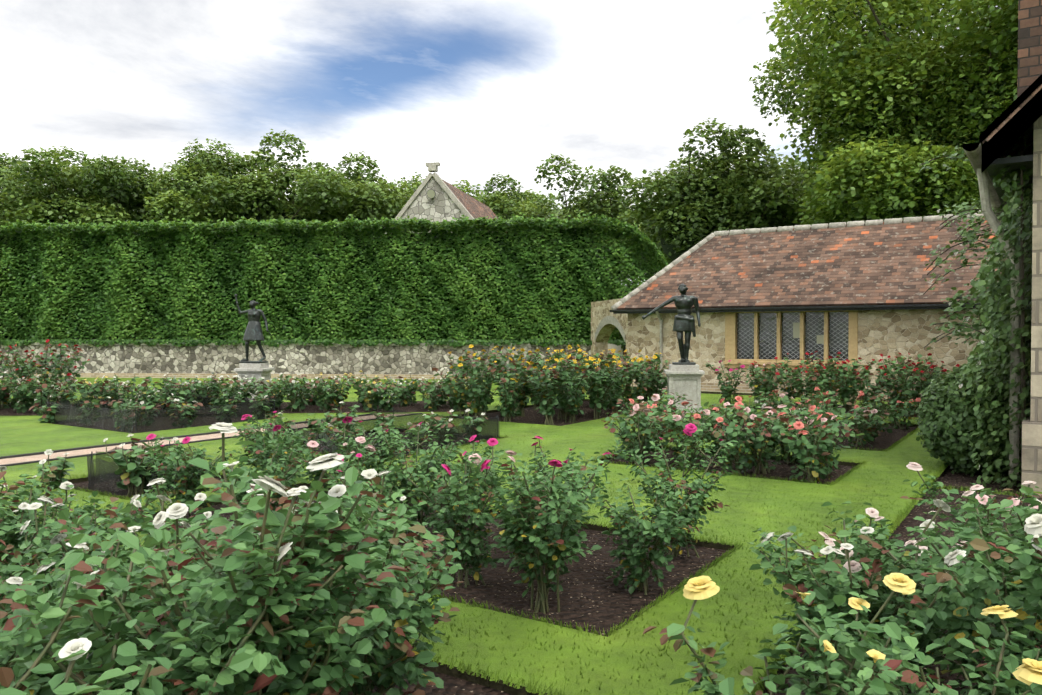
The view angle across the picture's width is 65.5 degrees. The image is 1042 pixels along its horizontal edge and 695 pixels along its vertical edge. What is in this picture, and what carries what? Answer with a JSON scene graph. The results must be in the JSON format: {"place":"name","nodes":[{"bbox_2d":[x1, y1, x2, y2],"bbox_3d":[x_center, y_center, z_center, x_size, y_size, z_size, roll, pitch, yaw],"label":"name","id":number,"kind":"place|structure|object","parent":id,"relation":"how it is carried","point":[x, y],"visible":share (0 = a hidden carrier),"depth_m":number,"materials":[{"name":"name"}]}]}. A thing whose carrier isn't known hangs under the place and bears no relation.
{"place":"outdoors","nodes":[
{"label":"outdoors","id":0,"kind":"place"},
{"bbox_2d":[0,414,363,466],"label":"gravel path","id":1,"kind":"structure","parent":0,"point":[21,459],"depth_m":11.19,"materials":[{"name":"beige gravel"}]},
{"bbox_2d":[0,212,668,347],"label":"pleached hedge","id":2,"kind":"object","parent":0,"point":[45,266],"depth_m":29.34,"materials":[{"name":"green plant"}]},
{"bbox_2d":[427,189,435,197],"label":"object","id":3,"kind":"object","parent":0,"point":[431,193],"visible":1,"depth_m":44.36,"materials":[{"name":"beige stone"}]},
{"bbox_2d":[400,177,478,232],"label":"barn walls","id":4,"kind":"structure","parent":0,"point":[441,205],"depth_m":44.67,"materials":[{"name":"beige stone"}]},
{"bbox_2d":[384,162,473,233],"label":"gable coping","id":5,"kind":"object","parent":4,"relation":"on","point":[432,167],"visible":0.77,"depth_m":44.52,"materials":[{"name":"beige stone"}]},
{"bbox_2d":[443,180,497,218],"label":"barn roof","id":6,"kind":"structure","parent":4,"relation":"on","point":[474,207],"depth_m":49.27,"materials":[{"name":"brown tile"}]},
{"bbox_2d":[0,0,997,283],"label":"sky","id":7,"kind":"structure","parent":0,"point":[478,89],"materials":[{"name":"white"}]},
{"bbox_2d":[473,172,546,230],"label":"tree leaves","id":8,"kind":"object","parent":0,"point":[498,205],"depth_m":63.42,"materials":[{"name":"green plant"}]},
{"bbox_2d":[452,180,567,216],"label":"tree leaves","id":9,"kind":"object","parent":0,"point":[543,199],"depth_m":72.90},
{"bbox_2d":[72,393,1029,694],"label":"bed soil","id":10,"kind":"structure","parent":0,"point":[592,595],"depth_m":5.66,"materials":[{"name":"brown soil"}]},
{"bbox_2d":[87,445,204,494],"bbox_3d":[-4.075,1.313,8.844,1.275,0.368,1.107,1,1,33],"label":"net fence","id":11,"kind":"object","parent":10,"relation":"on","point":[103,477],"visible":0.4,"depth_m":8.37,"materials":[{"name":"black"}]},
{"bbox_2d":[45,393,273,432],"bbox_3d":[-6.659,1.176,15.101,2.918,0.428,2.879,1,1,33],"label":"net fence","id":12,"kind":"object","parent":10,"relation":"on","point":[76,414],"visible":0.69,"depth_m":14.10,"materials":[{"name":"black"}]},
{"bbox_2d":[47,396,274,432],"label":"fence posts","id":13,"kind":"object","parent":10,"relation":"on","point":[187,397],"visible":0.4,"depth_m":13.16,"materials":[{"name":"paint"}]},
{"bbox_2d":[0,422,471,694],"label":"rose bed","id":14,"kind":"object","parent":10,"relation":"on","point":[77,679],"depth_m":2.09,"materials":[{"name":"green plant"}]},
{"bbox_2d":[29,390,487,496],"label":"rose bushes","id":15,"kind":"object","parent":10,"relation":"on","point":[119,458],"depth_m":11.67,"materials":[{"name":"green plant"}]},
{"bbox_2d":[266,410,499,457],"bbox_3d":[-1.974,1.260,12.018,2.276,0.367,2.680,1,1,33],"label":"net fence","id":16,"kind":"object","parent":10,"relation":"on","point":[457,431],"visible":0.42,"depth_m":11.86,"materials":[{"name":"black"}]},
{"bbox_2d":[139,410,737,613],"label":"rose stems","id":17,"kind":"object","parent":10,"relation":"on","point":[542,602],"visible":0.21,"depth_m":5.37,"materials":[{"name":"green plant"}]},
{"bbox_2d":[146,411,721,474],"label":"rose blooms","id":18,"kind":"object","parent":17,"relation":"attached to","point":[690,429],"visible":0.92,"depth_m":6.21,"materials":[{"name":"pink plant"}]},
{"bbox_2d":[307,436,572,470],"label":"rose blooms","id":19,"kind":"object","parent":17,"relation":"attached to","point":[360,439],"visible":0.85,"depth_m":6.74,"materials":[{"name":"pink plant"}]},
{"bbox_2d":[432,348,668,424],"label":"rose bushes","id":20,"kind":"object","parent":10,"relation":"on","point":[571,402],"depth_m":15.57,"materials":[{"name":"green plant"}]},
{"bbox_2d":[447,344,661,381],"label":"yellow roses","id":21,"kind":"object","parent":20,"relation":"attached to","point":[568,356],"visible":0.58,"depth_m":16.09,"materials":[{"name":"yellow plant"}]},
{"bbox_2d":[601,389,863,482],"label":"rose bushes","id":22,"kind":"object","parent":10,"relation":"on","point":[715,434],"depth_m":9.64,"materials":[{"name":"green plant"}]},
{"bbox_2d":[612,388,846,425],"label":"rose blooms","id":23,"kind":"object","parent":22,"relation":"on","point":[670,402],"visible":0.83,"depth_m":9.91,"materials":[{"name":"pink plant"}]},
{"bbox_2d":[629,392,837,434],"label":"rose blooms","id":24,"kind":"object","parent":22,"relation":"on","point":[796,424],"visible":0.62,"depth_m":9.90,"materials":[{"name":"pink plant"}]},
{"bbox_2d":[665,351,959,416],"bbox_3d":[6.178,0.724,17.585,5.828,1.282,3.007,1,1,33],"label":"rose bed","id":25,"kind":"object","parent":10,"relation":"on","point":[852,392],"depth_m":16.93,"materials":[{"name":"green plant"}]},
{"bbox_2d":[708,360,744,371],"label":"pink roses","id":26,"kind":"object","parent":25,"relation":"attached to","point":[742,366],"visible":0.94,"depth_m":17.36,"materials":[{"name":"pink plant"}]},
{"bbox_2d":[709,387,918,446],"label":"rose bushes","id":27,"kind":"object","parent":10,"relation":"on","point":[868,432],"depth_m":13.31,"materials":[{"name":"green plant"}]},
{"bbox_2d":[711,387,920,412],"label":"rose blooms","id":28,"kind":"object","parent":27,"relation":"on","point":[855,406],"visible":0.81,"depth_m":13.69,"materials":[{"name":"pink plant"}]},
{"bbox_2d":[766,392,877,413],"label":"rose blooms","id":29,"kind":"object","parent":27,"relation":"on","point":[873,411],"visible":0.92,"depth_m":12.00,"materials":[{"name":"pink plant"}]},
{"bbox_2d":[642,579,1041,694],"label":"yellow rose bed leaflets","id":30,"kind":"object","parent":10,"relation":"on","point":[894,665],"visible":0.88,"depth_m":2.32,"materials":[{"name":"plant"}]},
{"bbox_2d":[680,591,1039,694],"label":"rose stems","id":31,"kind":"object","parent":10,"relation":"on","point":[851,665],"visible":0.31,"depth_m":2.32,"materials":[{"name":"green plant"}]},
{"bbox_2d":[683,573,1041,684],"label":"yellow roses","id":32,"kind":"object","parent":31,"relation":"attached to","point":[1028,671],"visible":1,"depth_m":2.28,"materials":[{"name":"yellow plant"}]},
{"bbox_2d":[747,473,1041,694],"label":"blush rose leaflets","id":33,"kind":"object","parent":10,"relation":"on","point":[951,612],"visible":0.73,"depth_m":3.19,"materials":[{"name":"green plant"}]},
{"bbox_2d":[760,471,1041,687],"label":"rose bush","id":34,"kind":"object","parent":10,"relation":"on","point":[901,566],"depth_m":3.24,"materials":[{"name":"green plant"}]},
{"bbox_2d":[819,462,1035,572],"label":"rose blooms","id":35,"kind":"object","parent":34,"relation":"attached to","point":[855,565],"visible":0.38,"depth_m":4.06,"materials":[{"name":"white plant"}]},
{"bbox_2d":[975,493,1041,510],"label":"rose blooms","id":36,"kind":"object","parent":34,"relation":"attached to","point":[986,497],"visible":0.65,"depth_m":3.69,"materials":[{"name":"pink plant"}]},
{"bbox_2d":[915,364,1030,476],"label":"border shrub leaves","id":37,"kind":"object","parent":10,"relation":"on","point":[936,428],"visible":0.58,"depth_m":9.33,"materials":[{"name":"green plant"}]},
{"bbox_2d":[943,401,1003,471],"bbox_3d":[5.470,0.990,9.718,0.744,1.024,0.913,1,1,33],"label":"border shrub","id":38,"kind":"object","parent":10,"relation":"on","point":[974,429],"visible":0.02,"depth_m":9.41,"materials":[{"name":"green plant"}]},
{"bbox_2d":[627,309,990,398],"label":"cottage walls","id":39,"kind":"structure","parent":0,"point":[893,333],"depth_m":20.22,"materials":[{"name":"beige stone"}]},
{"bbox_2d":[723,310,858,370],"bbox_3d":[7.076,-0.240,21.340,3.480,1.630,0.325,1,1,33],"label":"window frame","id":40,"kind":"object","parent":39,"relation":"in","point":[731,336],"visible":0.71,"depth_m":21.40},
{"bbox_2d":[737,312,848,360],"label":"window panes","id":41,"kind":"structure","parent":40,"relation":"in","point":[838,330],"depth_m":21.33,"materials":[{"name":"glass"}]},
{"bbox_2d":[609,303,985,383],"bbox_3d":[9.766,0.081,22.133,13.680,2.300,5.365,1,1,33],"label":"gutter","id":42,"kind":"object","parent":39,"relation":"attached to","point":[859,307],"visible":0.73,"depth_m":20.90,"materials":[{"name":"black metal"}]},
{"bbox_2d":[617,217,1003,309],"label":"tiled roof","id":43,"kind":"structure","parent":39,"relation":"on","point":[883,264],"depth_m":21.60,"materials":[{"name":"brown tile"}]},
{"bbox_2d":[611,213,996,309],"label":"cottage ridge tiles","id":44,"kind":"object","parent":43,"relation":"on","point":[615,306],"visible":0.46,"depth_m":23.49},
{"label":"ground","id":45,"kind":"structure","parent":0,"visible":0},
{"bbox_2d":[0,153,49,237],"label":"tree leaves","id":46,"kind":"object","parent":45,"relation":"on","point":[3,163],"visible":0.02,"depth_m":61.48,"materials":[{"name":"green plant"}]},
{"bbox_2d":[0,146,171,237],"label":"tree leaves","id":47,"kind":"object","parent":45,"relation":"on","point":[34,201],"depth_m":56.13,"materials":[{"name":"green plant"}]},
{"bbox_2d":[61,138,270,235],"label":"tree leaves","id":48,"kind":"object","parent":45,"relation":"on","point":[186,172],"depth_m":58.87,"materials":[{"name":"green plant"}]},
{"bbox_2d":[149,155,241,212],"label":"tree leaves","id":49,"kind":"object","parent":45,"relation":"on","point":[160,172],"depth_m":72.27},
{"bbox_2d":[142,129,365,234],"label":"tree leaves","id":50,"kind":"object","parent":45,"relation":"on","point":[266,194],"depth_m":56.64,"materials":[{"name":"green plant"}]},
{"bbox_2d":[234,363,274,397],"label":"plinth","id":51,"kind":"structure","parent":45,"relation":"on","point":[257,371],"depth_m":19.28,"materials":[{"name":"stone"}]},
{"bbox_2d":[234,294,271,362],"bbox_3d":[-6.456,-0.457,19.503,0.898,1.658,0.424,0,1,13],"label":"bronze diana statue","id":52,"kind":"object","parent":51,"relation":"on","point":[253,331],"visible":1,"depth_m":19.44,"materials":[{"name":"grey metal"}]},
{"bbox_2d":[0,343,590,379],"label":"garden wall","id":53,"kind":"structure","parent":45,"relation":"on","point":[308,360],"depth_m":29.00,"materials":[{"name":"stone"}]},
{"bbox_2d":[279,159,340,199],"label":"tree leaves","id":54,"kind":"object","parent":45,"relation":"on","point":[317,164],"depth_m":71.84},
{"bbox_2d":[272,151,423,233],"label":"tree leaves","id":55,"kind":"object","parent":45,"relation":"on","point":[364,196],"depth_m":58.89,"materials":[{"name":"green plant"}]},
{"bbox_2d":[382,171,426,201],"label":"tree","id":56,"kind":"object","parent":45,"relation":"on","point":[412,181],"depth_m":74.74,"materials":[{"name":"green plant"}]},
{"bbox_2d":[0,377,1041,694],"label":"lawn slab","id":57,"kind":"structure","parent":45,"relation":"on","point":[24,433],"depth_m":6.79,"materials":[{"name":"green plant"}]},
{"bbox_2d":[0,401,463,415],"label":"bed soil","id":58,"kind":"structure","parent":57,"relation":"on","point":[418,406],"depth_m":17.07,"materials":[{"name":"brown soil"}]},
{"bbox_2d":[0,339,473,413],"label":"rose bushes","id":59,"kind":"object","parent":57,"relation":"on","point":[44,385],"depth_m":16.81,"materials":[{"name":"green plant"}]},
{"bbox_2d":[12,370,483,399],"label":"rose blooms","id":60,"kind":"object","parent":59,"relation":"on","point":[346,374],"visible":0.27,"depth_m":17.09,"materials":[{"name":"beige plant"}]},
{"bbox_2d":[509,153,671,279],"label":"tree leaves","id":61,"kind":"object","parent":45,"relation":"on","point":[595,204],"depth_m":58.96,"materials":[{"name":"green plant"}]},
{"bbox_2d":[591,298,627,369],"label":"gateway arch","id":62,"kind":"structure","parent":45,"relation":"on","point":[605,322],"depth_m":27.16,"materials":[{"name":"stone"}]},
{"bbox_2d":[664,364,704,412],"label":"plinth","id":63,"kind":"structure","parent":45,"relation":"on","point":[683,379],"depth_m":16.47,"materials":[{"name":"stone"}]},
{"bbox_2d":[642,284,700,364],"bbox_3d":[3.109,-0.483,16.784,1.206,1.670,0.398,0,1,9],"label":"bronze youth statue","id":64,"kind":"object","parent":63,"relation":"on","point":[684,320],"visible":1,"depth_m":16.67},
{"bbox_2d":[646,146,773,260],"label":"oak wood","id":65,"kind":"object","parent":45,"relation":"on","point":[673,256],"visible":0.06,"depth_m":40.11,"materials":[{"name":"brown plant"}]},
{"bbox_2d":[613,118,849,263],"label":"oak leaves","id":66,"kind":"object","parent":65,"relation":"on","point":[744,200],"visible":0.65,"depth_m":39.02,"materials":[{"name":"green plant"}]},
{"bbox_2d":[715,136,821,222],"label":"tree leaves","id":67,"kind":"object","parent":45,"relation":"on","point":[786,165],"depth_m":45.76,"materials":[{"name":"green plant"}]},
{"bbox_2d":[825,0,1013,219],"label":"lime wood","id":68,"kind":"object","parent":45,"relation":"on","point":[879,24],"visible":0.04,"depth_m":31.18,"materials":[{"name":"brown plant"}]},
{"bbox_2d":[748,0,1017,224],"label":"lime leaves","id":69,"kind":"object","parent":68,"relation":"attached to","point":[878,154],"visible":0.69,"depth_m":30.22,"materials":[{"name":"green plant"}]},
{"bbox_2d":[919,95,1033,487],"bbox_3d":[7.880,-0.676,13.572,1.729,4.295,11.531,1,1,33],"label":"ivy","id":70,"kind":"object","parent":45,"relation":"on","point":[991,352],"depth_m":8.90,"materials":[{"name":"green plant"}]},
{"bbox_2d":[1021,116,1041,494],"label":"stone quoins","id":71,"kind":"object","parent":45,"relation":"on","point":[1032,447],"depth_m":8.26,"materials":[{"name":"beige stone"}]},
{"bbox_2d":[962,74,1041,476],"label":"drainpipe","id":72,"kind":"object","parent":71,"relation":"attached to","point":[986,162],"visible":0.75,"depth_m":8.54,"materials":[{"name":"black metal"}]},
{"bbox_2d":[982,84,1041,157],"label":"hall roof","id":73,"kind":"structure","parent":71,"relation":"on","point":[1013,113],"depth_m":8.07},
{"bbox_2d":[1017,0,1041,97],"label":"brick chimney","id":74,"kind":"object","parent":73,"relation":"on","point":[1029,42],"depth_m":7.94,"materials":[{"name":"brown brick"}]}
]}

